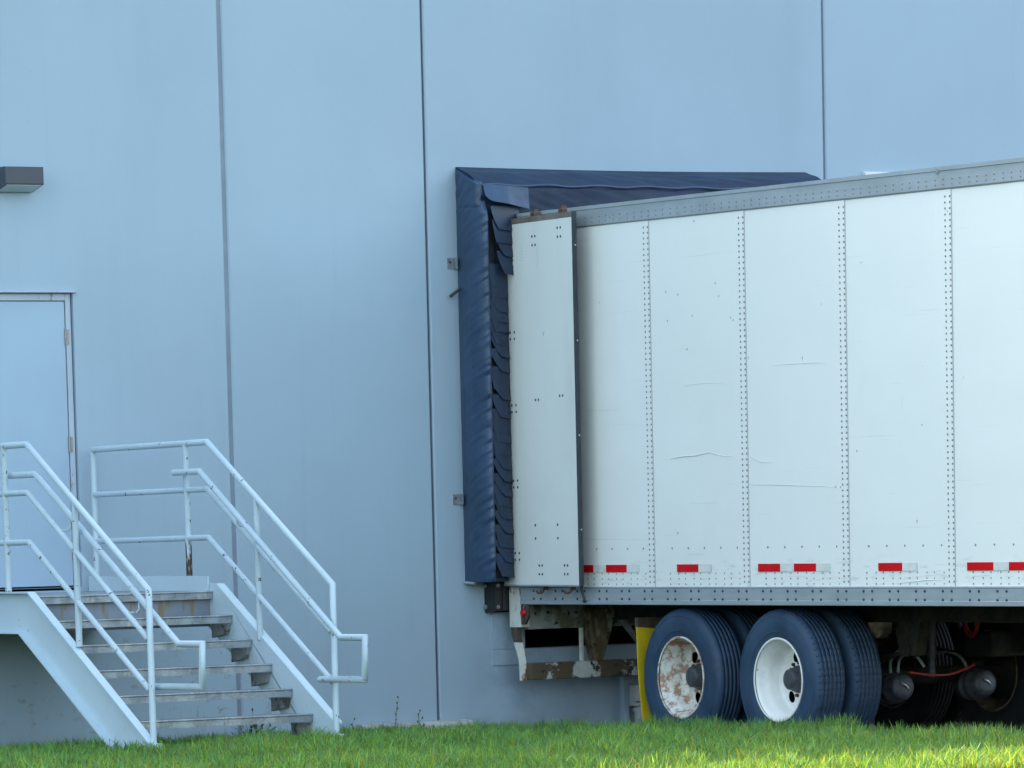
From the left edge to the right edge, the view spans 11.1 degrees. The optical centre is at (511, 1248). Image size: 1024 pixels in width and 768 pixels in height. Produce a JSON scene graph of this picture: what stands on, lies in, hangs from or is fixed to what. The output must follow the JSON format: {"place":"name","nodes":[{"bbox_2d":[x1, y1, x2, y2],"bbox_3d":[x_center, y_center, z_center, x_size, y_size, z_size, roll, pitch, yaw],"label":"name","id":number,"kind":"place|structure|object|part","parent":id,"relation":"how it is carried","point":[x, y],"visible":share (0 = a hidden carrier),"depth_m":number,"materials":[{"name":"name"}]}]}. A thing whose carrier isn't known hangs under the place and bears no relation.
{"place":"outdoors","nodes":[
{"label":"outdoors","id":0,"kind":"place"},
{"bbox_2d":[871,723,971,730],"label":"pavement","id":1,"kind":"structure","parent":0,"point":[878,729],"depth_m":41.37,"materials":[{"name":"concrete"}]},
{"bbox_2d":[501,157,1023,733],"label":"semi trailer","id":2,"kind":"object","parent":1,"relation":"on","point":[767,445],"visible":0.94,"depth_m":37.96,"materials":[{"name":"metal"}]},
{"bbox_3d":[0.233,-6.412,40.077,0.099,2.884,1.265,-5,9,-26],"label":"rear door","id":3,"kind":"part","parent":2,"relation":"part of","materials":[{"name":"metal"}]},
{"bbox_3d":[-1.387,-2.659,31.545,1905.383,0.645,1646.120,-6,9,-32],"label":"lawn","id":4,"kind":"structure","parent":0,"visible":0},
{"bbox_2d":[0,439,367,750],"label":"metal staircase","id":5,"kind":"structure","parent":4,"relation":"on","point":[40,624],"depth_m":36.64,"materials":[{"name":"metal"}]},
{"bbox_2d":[231,708,276,735],"bbox_3d":[-1.935,-3.914,39.688,0.433,0.285,0.176,-6,9,-32],"label":"weed","id":6,"kind":"object","parent":4,"relation":"on","point":[254,725],"visible":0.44,"depth_m":39.68,"materials":[{"name":"plant"}]},
{"bbox_2d":[395,696,398,727],"bbox_3d":[-0.885,-4.043,40.410,0.035,0.350,0.085,6,11,41],"label":"weed","id":7,"kind":"object","parent":4,"relation":"on","point":[396,710],"visible":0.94,"depth_m":40.41,"materials":[{"name":"plant"}]},
{"bbox_2d":[356,719,472,729],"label":"concrete curb","id":8,"kind":"structure","parent":4,"relation":"on","point":[438,723],"depth_m":40.62,"materials":[{"name":"grey concrete"}]},
{"bbox_2d":[0,0,1023,747],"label":"warehouse","id":9,"kind":"structure","parent":4,"relation":"on","point":[228,228],"depth_m":39.93,"materials":[{"name":"paint"}]},
{"bbox_2d":[0,166,43,191],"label":"wall lamp","id":10,"kind":"object","parent":9,"relation":"attached to","point":[20,179],"visible":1,"depth_m":38.21,"materials":[{"name":"grey metal"}]},
{"bbox_2d":[0,301,73,587],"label":"door","id":11,"kind":"structure","parent":9,"relation":"in","point":[34,336],"depth_m":38.72,"materials":[{"name":"paint"}]},
{"bbox_2d":[483,582,509,612],"bbox_3d":[-0.046,-5.042,40.912,0.343,0.236,0.152,-6,9,-32],"label":"dock bumper","id":12,"kind":"object","parent":9,"relation":"attached to","point":[496,596],"visible":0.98,"depth_m":40.83,"materials":[{"name":"rubber"}]},
{"bbox_2d":[447,167,820,584],"bbox_3d":[1.091,-6.816,41.230,3.445,3.171,0.477,-6,9,-32],"label":"dock seal","id":13,"kind":"object","parent":9,"relation":"attached to","point":[491,203],"visible":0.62,"depth_m":40.40,"materials":[{"name":"blue fabric"}]},
{"bbox_2d":[629,684,642,724],"bbox_3d":[1.048,-4.265,41.719,0.268,0.378,0.137,-6,9,-32],"label":"utility box","id":14,"kind":"object","parent":9,"relation":"attached to","point":[634,697],"visible":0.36,"depth_m":41.62,"materials":[{"name":"grey metal"}]},
{"bbox_2d":[862,172,886,174],"bbox_3d":[3.146,-8.526,42.590,0.770,0.278,0.044,-6,9,-32],"label":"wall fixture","id":15,"kind":"object","parent":9,"relation":"attached to","point":[865,173],"depth_m":42.38,"materials":[{"name":"white metal"}]},
{"bbox_2d":[0,710,1023,767],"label":"grass","id":16,"kind":"structure","parent":4,"relation":"on","point":[717,743],"depth_m":32.97,"materials":[{"name":"green plant"}]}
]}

